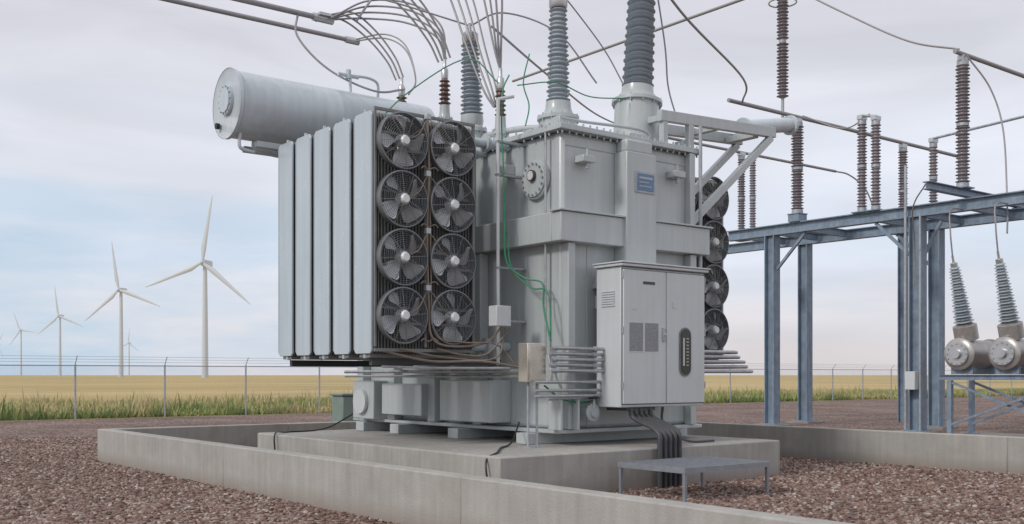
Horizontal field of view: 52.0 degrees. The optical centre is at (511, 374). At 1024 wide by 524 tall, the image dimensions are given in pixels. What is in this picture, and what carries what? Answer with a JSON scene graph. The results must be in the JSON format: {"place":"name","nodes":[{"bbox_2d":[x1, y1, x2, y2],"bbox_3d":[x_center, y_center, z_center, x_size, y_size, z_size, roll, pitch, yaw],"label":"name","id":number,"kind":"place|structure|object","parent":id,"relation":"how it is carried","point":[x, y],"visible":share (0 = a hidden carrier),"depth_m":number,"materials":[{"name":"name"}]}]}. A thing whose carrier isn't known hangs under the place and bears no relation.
{"place":"outdoors","nodes":[
{"label":"outdoors","id":0,"kind":"place"},
{"bbox_2d":[242,139,296,155],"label":"conservator supports","id":1,"kind":"object","parent":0,"point":[270,146],"visible":0.23,"depth_m":17.30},
{"bbox_2d":[337,69,379,96],"bbox_3d":[-2.715,-5.165,18.647,0.836,0.431,0.095,0,0,-38],"label":"conservator valve","id":2,"kind":"object","parent":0,"point":[347,74],"visible":0.88,"depth_m":18.53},
{"bbox_2d":[438,78,450,104],"bbox_3d":[-1.171,-4.920,18.269,0.220,0.460,0.218,0,0,-38],"label":"neutral bushing insulator","id":3,"kind":"object","parent":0,"point":[444,85],"visible":1,"depth_m":18.21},
{"bbox_2d":[461,113,483,127],"bbox_3d":[-0.672,-4.271,17.771,0.418,0.250,0.418,0,0,-38],"label":"bushing base","id":4,"kind":"object","parent":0,"point":[476,119],"visible":0.57,"depth_m":17.60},
{"bbox_2d":[0,375,1023,403],"bbox_3d":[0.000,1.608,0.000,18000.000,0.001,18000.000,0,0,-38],"label":"ground","id":5,"kind":"structure","parent":0,"point":[132,383],"depth_m":178.65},
{"bbox_2d":[37,290,82,375],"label":"wind turbine","id":6,"kind":"object","parent":5,"relation":"on","point":[50,323],"visible":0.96,"depth_m":1215.87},
{"bbox_2d":[85,241,159,376],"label":"wind turbine","id":7,"kind":"object","parent":5,"relation":"on","point":[121,291],"visible":0.93,"depth_m":843.33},
{"bbox_2d":[145,196,249,377],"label":"wind turbine","id":8,"kind":"object","parent":5,"relation":"on","point":[207,264],"visible":0.97,"depth_m":634.89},
{"bbox_2d":[0,396,1023,436],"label":"gravel yard","id":9,"kind":"structure","parent":5,"relation":"on","point":[876,414],"depth_m":37.79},
{"bbox_2d":[329,393,358,421],"bbox_3d":[-4.350,1.040,28.000,1.000,1.120,0.900,0,0,-38],"label":"utility cabinet","id":10,"kind":"object","parent":9,"relation":"on","point":[342,405],"visible":0.34,"depth_m":27.69,"materials":[{"name":"metal"}]},
{"bbox_2d":[0,436,1023,523],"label":"gravel","id":11,"kind":"structure","parent":9,"relation":"on","point":[57,480],"depth_m":13.90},
{"bbox_2d":[618,456,771,502],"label":"grating step platform","id":12,"kind":"structure","parent":11,"relation":"on","point":[685,466],"depth_m":13.82,"materials":[{"name":"metal"}]},
{"bbox_2d":[258,429,779,491],"bbox_3d":[-0.157,1.340,17.705,5.600,0.620,7.140,0,0,-38],"label":"concrete pad","id":13,"kind":"object","parent":9,"relation":"on","point":[590,465],"visible":0.48,"depth_m":15.13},
{"bbox_2d":[273,413,519,476],"bbox_3d":[-1.624,1.096,16.517,1.986,0.814,6.826,0,0,-38],"label":"ground lead","id":14,"kind":"object","parent":13,"relation":"on","point":[500,448],"visible":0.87,"depth_m":18.08,"materials":[{"name":"black rubber"}]},
{"bbox_2d":[356,421,686,444],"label":"skid beams","id":15,"kind":"structure","parent":13,"relation":"on","point":[461,433],"depth_m":17.05,"materials":[{"name":"metal"}]},
{"bbox_2d":[353,418,701,433],"bbox_3d":[0.042,0.829,18.585,3.100,0.058,6.000,0,0,-38],"label":"base plate","id":16,"kind":"object","parent":15,"relation":"on","point":[540,430],"visible":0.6,"depth_m":16.48,"materials":[{"name":"paint"}]},
{"bbox_2d":[353,380,387,418],"bbox_3d":[-2.586,0.450,19.352,0.370,0.700,0.750,0,0,-38],"label":"pump box","id":17,"kind":"object","parent":16,"relation":"on","point":[372,389],"visible":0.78,"depth_m":19.05,"materials":[{"name":"paint"}]},
{"bbox_2d":[353,389,367,412],"bbox_3d":[-2.778,0.480,19.233,0.060,0.440,0.440,0,0,-38],"label":"pump flange","id":18,"kind":"object","parent":17,"relation":"attached to","point":[360,400],"visible":1,"depth_m":19.17,"materials":[{"name":"paint"}]},
{"bbox_2d":[370,132,684,427],"bbox_3d":[0.042,-1.400,18.585,2.800,4.400,5.800,0,0,-38],"label":"tank body","id":19,"kind":"object","parent":16,"relation":"on","point":[574,185],"visible":0.34,"depth_m":16.02,"materials":[{"name":"paint"}]},
{"bbox_2d":[357,253,487,424],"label":"side stiffeners","id":20,"kind":"object","parent":19,"relation":"attached to","point":[481,296],"visible":0.3,"depth_m":16.83,"materials":[{"name":"paint"}]},
{"bbox_2d":[344,365,517,377],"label":"side pipes","id":21,"kind":"object","parent":19,"relation":"attached to","point":[476,370],"visible":0.94,"depth_m":16.56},
{"bbox_2d":[290,358,500,366],"bbox_3d":[-1.869,-0.190,16.566,2.300,0.100,2.580,0,0,-38],"label":"under frame","id":22,"kind":"object","parent":21,"relation":"on","point":[375,362],"visible":0.79,"depth_m":16.03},
{"bbox_2d":[283,354,466,359],"bbox_3d":[-2.174,-0.274,16.323,1.680,0.048,2.735,0,0,-38],"label":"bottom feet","id":23,"kind":"object","parent":22,"relation":"on","point":[348,357],"visible":0.73,"depth_m":15.65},
{"bbox_2d":[279,110,372,355],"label":"panels","id":24,"kind":"object","parent":23,"relation":"on","point":[341,237],"visible":1,"depth_m":15.66,"materials":[{"name":"paint"}]},
{"bbox_2d":[278,114,371,352],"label":"panel rims","id":25,"kind":"object","parent":24,"relation":"attached to","point":[333,240],"visible":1,"depth_m":15.48,"materials":[{"name":"paint"}]},
{"bbox_2d":[293,111,471,355],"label":"fins","id":26,"kind":"object","parent":23,"relation":"on","point":[384,227],"visible":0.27,"depth_m":15.19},
{"bbox_2d":[374,106,474,352],"bbox_3d":[-1.240,-2.040,15.131,1.720,3.420,0.035,0,0,-38],"label":"fan frame","id":27,"kind":"object","parent":26,"relation":"attached to","point":[471,125],"visible":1,"depth_m":15.10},
{"bbox_2d":[381,130,469,326],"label":"fan mounts","id":28,"kind":"object","parent":27,"relation":"attached to","point":[436,253],"visible":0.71,"depth_m":15.06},
{"bbox_2d":[395,134,458,323],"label":"fan motors","id":29,"kind":"object","parent":28,"relation":"attached to","point":[405,255],"visible":0.97,"depth_m":14.78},
{"bbox_2d":[381,115,473,340],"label":"fan blades","id":30,"kind":"object","parent":29,"relation":"attached to","point":[436,315],"visible":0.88,"depth_m":14.99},
{"bbox_2d":[376,112,475,344],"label":"fan shrouds","id":31,"kind":"object","parent":27,"relation":"attached to","point":[420,218],"visible":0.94,"depth_m":15.05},
{"bbox_2d":[379,111,475,344],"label":"fan guards","id":32,"kind":"object","parent":31,"relation":"attached to","point":[455,221],"visible":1,"depth_m":14.95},
{"bbox_2d":[409,119,450,341],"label":"fan leads","id":33,"kind":"object","parent":27,"relation":"attached to","point":[428,227],"visible":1,"depth_m":15.07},
{"bbox_2d":[426,119,517,368],"bbox_3d":[-0.593,-1.897,15.418,1.478,3.608,0.134,0,0,-27],"label":"fan cable","id":34,"kind":"object","parent":27,"relation":"attached to","point":[428,213],"visible":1,"depth_m":15.09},
{"bbox_2d":[472,137,510,351],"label":"headers","id":35,"kind":"object","parent":23,"relation":"on","point":[481,142],"visible":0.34,"depth_m":16.22,"materials":[{"name":"paint"}]},
{"bbox_2d":[479,135,491,354],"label":"header flanges","id":36,"kind":"object","parent":35,"relation":"attached to","point":[487,148],"visible":0.12,"depth_m":16.09,"materials":[{"name":"paint"}]},
{"bbox_2d":[381,328,517,367],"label":"cable loops","id":37,"kind":"object","parent":21,"relation":"on","point":[458,360],"visible":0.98,"depth_m":15.32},
{"bbox_2d":[382,380,510,422],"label":"side boxes","id":38,"kind":"object","parent":19,"relation":"attached to","point":[484,401],"visible":0.88,"depth_m":16.82,"materials":[{"name":"paint"}]},
{"bbox_2d":[496,95,513,364],"bbox_3d":[-0.103,-2.213,15.902,0.056,4.125,0.358,0,0,45],"label":"white conduit","id":39,"kind":"object","parent":19,"relation":"attached to","point":[498,99],"visible":1,"depth_m":15.78,"materials":[{"name":"metal"}]},
{"bbox_2d":[489,305,510,326],"bbox_3d":[-0.179,-0.870,15.489,0.270,0.300,0.200,0,0,-38],"label":"fan junction box","id":40,"kind":"object","parent":39,"relation":"attached to","point":[499,315],"visible":1,"depth_m":15.41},
{"bbox_2d":[386,54,625,402],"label":"ground wires","id":41,"kind":"object","parent":19,"relation":"attached to","point":[520,279],"visible":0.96,"depth_m":15.78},
{"bbox_2d":[495,140,525,322],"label":"conduit clamps","id":42,"kind":"object","parent":19,"relation":"attached to","point":[513,177],"visible":0.8,"depth_m":15.94,"materials":[{"name":"metal"}]},
{"bbox_2d":[522,159,549,199],"bbox_3d":[0.347,-2.950,15.838,0.090,0.600,0.600,0,0,-38],"label":"manhole","id":43,"kind":"object","parent":19,"relation":"attached to","point":[530,187],"visible":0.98,"depth_m":15.76,"materials":[{"name":"paint"}]},
{"bbox_2d":[546,394,582,429],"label":"jacking pads","id":44,"kind":"object","parent":19,"relation":"attached to","point":[555,413],"visible":0.94,"depth_m":15.22,"materials":[{"name":"paint"}]},
{"bbox_2d":[482,116,650,137],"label":"cover pipes","id":45,"kind":"object","parent":19,"relation":"on","point":[514,129],"visible":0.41,"depth_m":16.71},
{"bbox_2d":[231,71,436,143],"bbox_3d":[-3.103,-4.430,18.343,3.850,1.097,1.096,0,0,-38],"label":"conservator drum","id":46,"kind":"object","parent":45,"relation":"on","point":[279,111],"visible":0.57,"depth_m":17.39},
{"bbox_2d":[213,68,240,138],"bbox_3d":[-4.646,-4.430,17.134,0.022,1.134,1.134,0,0,-38],"label":"conservator end","id":47,"kind":"object","parent":46,"relation":"attached to","point":[229,77],"visible":0.71,"depth_m":17.12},
{"bbox_2d":[219,85,233,115],"bbox_3d":[-4.667,-4.480,17.117,0.075,0.480,0.480,0,0,-38],"label":"conservator manway","id":48,"kind":"object","parent":47,"relation":"attached to","point":[224,99],"visible":1,"depth_m":17.03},
{"bbox_2d":[213,68,244,139],"bbox_3d":[-4.634,-4.430,17.143,0.060,1.144,1.144,0,0,-38],"label":"conservator rim","id":49,"kind":"object","parent":46,"relation":"attached to","point":[241,106],"visible":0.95,"depth_m":16.77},
{"bbox_2d":[237,132,277,157],"bbox_3d":[-3.262,-3.786,18.102,3.200,0.331,0.278,0,0,-38],"label":"conservator pipe","id":50,"kind":"object","parent":46,"relation":"attached to","point":[264,152],"visible":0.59,"depth_m":17.40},
{"bbox_2d":[460,42,483,114],"bbox_3d":[-0.678,-4.995,17.766,0.400,1.217,0.396,0,0,-38],"label":"lv bushing insulator","id":51,"kind":"object","parent":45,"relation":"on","point":[471,96],"visible":0.93,"depth_m":17.64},
{"bbox_2d":[492,130,506,140],"bbox_3d":[-0.189,-3.845,17.260,0.274,0.310,0.274,0,0,-38],"label":"tertiary bushing turret","id":52,"kind":"object","parent":45,"relation":"on","point":[494,138],"visible":0.3,"depth_m":17.16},
{"bbox_2d":[294,0,674,110],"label":"flexible conductor","id":53,"kind":"object","parent":52,"relation":"on","point":[443,44],"visible":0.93,"depth_m":18.17,"materials":[{"name":"metal"}]},
{"bbox_2d":[160,0,359,45],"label":"tubular busbar","id":54,"kind":"object","parent":53,"relation":"attached to","point":[321,17],"visible":0.99,"depth_m":19.26,"materials":[{"name":"metal"}]},
{"bbox_2d":[544,125,552,379],"bbox_3d":[0.563,-1.791,15.386,0.109,3.817,0.427,0,0,-9],"label":"grey conduit","id":55,"kind":"object","parent":45,"relation":"attached to","point":[545,211],"visible":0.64,"depth_m":15.57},
{"bbox_2d":[546,7,570,100],"bbox_3d":[0.744,-5.145,16.912,0.400,1.510,0.396,0,0,-38],"label":"hv bushing insulator","id":56,"kind":"object","parent":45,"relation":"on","point":[558,64],"visible":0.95,"depth_m":16.80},
{"bbox_2d":[622,0,655,86],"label":"hv bushing insulator","id":57,"kind":"object","parent":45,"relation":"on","point":[639,53],"visible":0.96,"depth_m":17.41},
{"bbox_2d":[479,125,698,155],"bbox_3d":[0.042,-3.623,18.585,3.040,0.043,6.040,0,0,-38],"label":"cover flange","id":58,"kind":"object","parent":19,"relation":"attached to","point":[551,130],"visible":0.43,"depth_m":15.92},
{"bbox_2d":[476,122,698,150],"bbox_3d":[0.042,-3.669,18.585,3.000,0.042,6.000,0,0,-38],"label":"cover plate","id":59,"kind":"object","parent":58,"relation":"on","point":[598,130],"visible":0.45,"depth_m":16.02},
{"bbox_2d":[537,112,578,126],"bbox_3d":[0.744,-3.920,16.912,0.684,0.460,0.684,0,0,-38],"label":"hv bushing turret","id":60,"kind":"object","parent":59,"relation":"on","point":[547,118],"visible":0.31,"depth_m":16.66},
{"bbox_2d":[544,99,572,113],"bbox_3d":[0.744,-4.271,16.912,0.570,0.238,0.570,0,0,-38],"label":"hv bushing base","id":61,"kind":"object","parent":60,"relation":"on","point":[556,105],"visible":0.69,"depth_m":16.72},
{"bbox_2d":[485,120,697,157],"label":"cover bolts","id":62,"kind":"object","parent":59,"relation":"attached to","point":[603,137],"visible":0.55,"depth_m":16.00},
{"bbox_2d":[580,399,599,420],"bbox_3d":[1.113,0.515,15.517,0.260,0.330,0.350,0,0,-38],"label":"drain valve","id":63,"kind":"object","parent":19,"relation":"attached to","point":[590,412],"visible":0.93,"depth_m":15.39,"materials":[{"name":"paint"}]},
{"bbox_2d":[475,210,709,256],"bbox_3d":[0.110,-2.165,18.499,3.200,0.430,6.020,0,0,-38],"label":"belt","id":64,"kind":"object","parent":19,"relation":"attached to","point":[565,226],"visible":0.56,"depth_m":15.84,"materials":[{"name":"paint"}]},
{"bbox_2d":[549,207,712,228],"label":"belt caps","id":65,"kind":"object","parent":64,"relation":"on","point":[618,216],"visible":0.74,"depth_m":15.74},
{"bbox_2d":[699,126,701,267],"bbox_3d":[3.065,-2.825,17.079,0.055,2.450,0.055,0,0,-16],"label":"bracket pole","id":66,"kind":"object","parent":64,"relation":"on","point":[700,184],"visible":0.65,"depth_m":17.05,"materials":[{"name":"metal"}]},
{"bbox_2d":[500,154,685,179],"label":"lugs","id":67,"kind":"object","parent":19,"relation":"on","point":[579,159],"visible":0.77,"depth_m":16.23,"materials":[{"name":"paint"}]},
{"bbox_2d":[565,144,684,426],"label":"weld seams","id":68,"kind":"object","parent":19,"relation":"attached to","point":[587,273],"visible":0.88,"depth_m":15.74,"materials":[{"name":"paint"}]},
{"bbox_2d":[562,153,695,428],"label":"stiffeners","id":69,"kind":"object","parent":19,"relation":"attached to","point":[568,294],"visible":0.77,"depth_m":15.39,"materials":[{"name":"paint"}]},
{"bbox_2d":[614,150,655,263],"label":"front column","id":70,"kind":"structure","parent":19,"relation":"attached to","point":[637,210],"depth_m":16.02,"materials":[{"name":"metal"}]},
{"bbox_2d":[617,139,651,154],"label":"front column top","id":71,"kind":"structure","parent":70,"relation":"on","point":[634,146],"depth_m":16.06,"materials":[{"name":"paint"}]},
{"bbox_2d":[637,173,653,191],"bbox_3d":[2.044,-2.950,16.097,0.360,0.260,0.024,0,0,-38],"label":"nameplate","id":72,"kind":"object","parent":70,"relation":"attached to","point":[650,184],"visible":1,"depth_m":16.08,"materials":[{"name":"metal"}]},
{"bbox_2d":[534,346,752,397],"bbox_3d":[1.840,-0.042,16.887,5.220,0.732,1.654,0,0,-41],"label":"conduit bundle","id":73,"kind":"object","parent":19,"relation":"attached to","point":[709,355],"visible":0.77,"depth_m":15.22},
{"bbox_2d":[549,346,598,372],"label":"conduit couplings","id":74,"kind":"object","parent":73,"relation":"on","point":[555,359],"visible":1,"depth_m":14.82,"materials":[{"name":"metal"}]},
{"bbox_2d":[597,266,702,407],"bbox_3d":[2.103,-0.550,15.868,1.770,2.040,0.520,0,0,-38],"label":"cabinet body","id":75,"kind":"object","parent":19,"relation":"attached to","point":[609,329],"visible":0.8,"depth_m":15.30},
{"bbox_2d":[594,262,708,272],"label":"cabinet roof","id":76,"kind":"structure","parent":75,"relation":"on","point":[651,267],"depth_m":15.47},
{"bbox_2d":[622,269,703,403],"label":"cabinet doors","id":77,"kind":"structure","parent":75,"relation":"attached to","point":[650,377],"depth_m":15.61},
{"bbox_2d":[630,322,657,350],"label":"vents","id":78,"kind":"object","parent":77,"relation":"in","point":[636,336],"visible":1,"depth_m":15.33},
{"bbox_2d":[681,329,690,374],"bbox_3d":[2.630,-0.350,15.876,0.210,0.690,0.008,0,0,-38],"label":"cabinet window","id":79,"kind":"structure","parent":77,"relation":"in","point":[685,334],"depth_m":15.88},
{"bbox_2d":[628,407,714,488],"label":"cabinet cables","id":80,"kind":"object","parent":75,"relation":"attached to","point":[669,440],"visible":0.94,"depth_m":14.97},
{"bbox_2d":[648,109,775,224],"bbox_3d":[3.261,-3.335,17.964,2.907,2.070,0.850,0,0,-38],"label":"arrester bracket","id":81,"kind":"object","parent":19,"relation":"attached to","point":[711,128],"visible":0.58,"depth_m":17.96,"materials":[{"name":"metal"}]},
{"bbox_2d":[735,115,798,134],"bbox_3d":[4.615,-4.495,18.993,1.438,0.600,0.360,0,0,-38],"label":"bracket duct","id":82,"kind":"object","parent":81,"relation":"attached to","point":[788,125],"visible":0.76,"depth_m":19.09,"materials":[{"name":"metal"}]},
{"bbox_2d":[518,343,545,381],"bbox_3d":[0.284,-0.175,14.848,0.330,0.550,0.220,0,0,-38],"label":"junction box","id":83,"kind":"object","parent":13,"relation":"on","point":[523,362],"visible":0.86,"depth_m":14.74,"materials":[{"name":"beige metal"}]},
{"bbox_2d":[529,345,545,379],"bbox_3d":[0.357,-0.175,14.755,0.290,0.490,0.014,0,0,-38],"label":"junction box lid","id":84,"kind":"object","parent":83,"relation":"attached to","point":[537,362],"visible":1,"depth_m":14.75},
{"bbox_2d":[524,382,540,447],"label":"junction box posts","id":85,"kind":"object","parent":13,"relation":"on","point":[536,422],"visible":0.86,"depth_m":14.90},
{"bbox_2d":[98,421,1023,523],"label":"walls","id":86,"kind":"structure","parent":9,"relation":"on","point":[395,494],"depth_m":13.39,"materials":[{"name":"concrete"}]},
{"bbox_2d":[788,214,907,421],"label":"pedestals","id":87,"kind":"object","parent":9,"relation":"on","point":[796,217],"visible":0.7,"depth_m":35.72,"materials":[{"name":"metal"}]},
{"bbox_2d":[757,421,958,432],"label":"footings","id":88,"kind":"object","parent":9,"relation":"on","point":[812,422],"visible":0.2,"depth_m":32.68,"materials":[{"name":"concrete"}]},
{"bbox_2d":[759,420,946,431],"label":"base plates","id":89,"kind":"object","parent":88,"relation":"on","point":[816,420],"visible":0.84,"depth_m":31.42,"materials":[{"name":"metal"}]},
{"bbox_2d":[764,216,944,429],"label":"columns","id":90,"kind":"structure","parent":89,"relation":"on","point":[936,328],"depth_m":31.52,"materials":[{"name":"metal"}]},
{"bbox_2d":[776,221,942,269],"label":"braces","id":91,"kind":"object","parent":90,"relation":"on","point":[880,227],"visible":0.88,"depth_m":29.82,"materials":[{"name":"metal"}]},
{"bbox_2d":[727,190,1023,253],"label":"beams","id":92,"kind":"structure","parent":90,"relation":"on","point":[1013,198],"depth_m":30.78,"materials":[{"name":"metal"}]},
{"bbox_2d":[738,39,968,212],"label":"insulator fittings","id":93,"kind":"object","parent":92,"relation":"on","point":[959,61],"visible":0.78,"depth_m":30.31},
{"bbox_2d":[491,0,1007,287],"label":"jumper cables","id":94,"kind":"object","parent":93,"relation":"attached to","point":[706,39],"visible":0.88,"depth_m":27.80,"materials":[{"name":"metal"}]},
{"bbox_2d":[512,0,1023,172],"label":"bus tubes","id":95,"kind":"object","parent":93,"relation":"on","point":[955,51],"visible":0.8,"depth_m":34.99,"materials":[{"name":"metal"}]},
{"bbox_2d":[737,54,967,155],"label":"clamps","id":96,"kind":"object","parent":93,"relation":"attached to","point":[874,117],"visible":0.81,"depth_m":30.32,"materials":[{"name":"metal"}]},
{"bbox_2d":[862,114,1023,138],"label":"disconnect switch","id":97,"kind":"object","parent":96,"relation":"on","point":[977,127],"visible":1,"depth_m":30.22,"materials":[{"name":"metal"}]},
{"bbox_2d":[737,0,969,228],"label":"post insulators","id":98,"kind":"object","parent":93,"relation":"on","point":[962,102],"visible":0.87,"depth_m":31.45,"materials":[{"name":"ceramic"}]},
{"bbox_2d":[749,204,1023,244],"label":"cross beams","id":99,"kind":"structure","parent":92,"relation":"attached to","point":[954,219],"depth_m":31.10,"materials":[{"name":"metal"}]},
{"bbox_2d":[922,181,1023,207],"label":"outriggers","id":100,"kind":"object","parent":99,"relation":"on","point":[943,188],"visible":0.74,"depth_m":27.63,"materials":[{"name":"metal"}]},
{"bbox_2d":[904,165,920,429],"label":"conduits","id":101,"kind":"object","parent":9,"relation":"on","point":[905,290],"visible":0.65,"depth_m":29.02,"materials":[{"name":"metal"}]},
{"bbox_2d":[905,371,918,389],"bbox_3d":[10.966,0.150,28.801,0.200,0.500,0.300,0,0,-38],"label":"switch operator","id":102,"kind":"object","parent":101,"relation":"attached to","point":[911,380],"visible":1,"depth_m":28.71,"materials":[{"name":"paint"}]},
{"bbox_2d":[938,202,1023,436],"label":"circuit breaker","id":103,"kind":"object","parent":9,"relation":"on","point":[966,351],"visible":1,"depth_m":27.23,"materials":[{"name":"metal"}]},
{"bbox_2d":[0,382,1023,420],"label":"grass verge","id":104,"kind":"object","parent":5,"relation":"on","point":[1022,389],"depth_m":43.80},
{"bbox_2d":[0,355,1023,418],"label":"chain link fence","id":105,"kind":"object","parent":104,"relation":"on","point":[165,387],"visible":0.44,"depth_m":41.79,"materials":[{"name":"metal"}]},
{"bbox_2d":[0,0,1023,374],"label":"sky","id":106,"kind":"structure","parent":0,"point":[108,133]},
{"bbox_2d":[612,93,662,140],"bbox_3d":[2.061,-4.120,17.457,0.910,0.939,0.862,0,0,-38],"label":"hv bushing turret","id":107,"kind":"object","parent":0,"point":[636,110],"visible":0.52,"depth_m":17.14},
{"bbox_2d":[621,82,653,94],"bbox_3d":[2.083,-4.666,17.486,0.700,0.295,0.703,0,0,-38],"label":"hv bushing base","id":108,"kind":"object","parent":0,"point":[637,87],"visible":0.49,"depth_m":17.26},
{"bbox_2d":[592,260,710,269],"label":"cabinet roof trim","id":109,"kind":"structure","parent":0,"point":[650,264],"depth_m":15.42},
{"bbox_3d":[2.445,-0.274,20.618,1.670,0.048,2.735,0,0,-38],"label":"bottom right feet","id":110,"kind":"object","parent":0,"visible":0},
{"bbox_2d":[695,177,720,349],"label":"fins","id":111,"kind":"object","parent":110,"relation":"on","point":[708,189],"visible":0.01,"depth_m":19.81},
{"bbox_2d":[695,177,728,349],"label":"fan shrouds","id":112,"kind":"object","parent":111,"relation":"attached to","point":[725,244],"visible":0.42,"depth_m":19.77,"materials":[{"name":"metal"}]},
{"bbox_2d":[695,176,727,349],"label":"fan guards","id":113,"kind":"object","parent":112,"relation":"attached to","point":[718,276],"visible":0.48,"depth_m":19.56,"materials":[{"name":"metal"}]},
{"bbox_2d":[707,193,718,334],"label":"fan motors","id":114,"kind":"object","parent":113,"relation":"attached to","point":[715,285],"visible":0.31,"depth_m":19.54,"materials":[{"name":"paint"}]},
{"bbox_2d":[695,181,727,348],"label":"fan blades","id":115,"kind":"object","parent":114,"relation":"attached to","point":[723,331],"visible":0.39,"depth_m":19.64,"materials":[{"name":"metal"}]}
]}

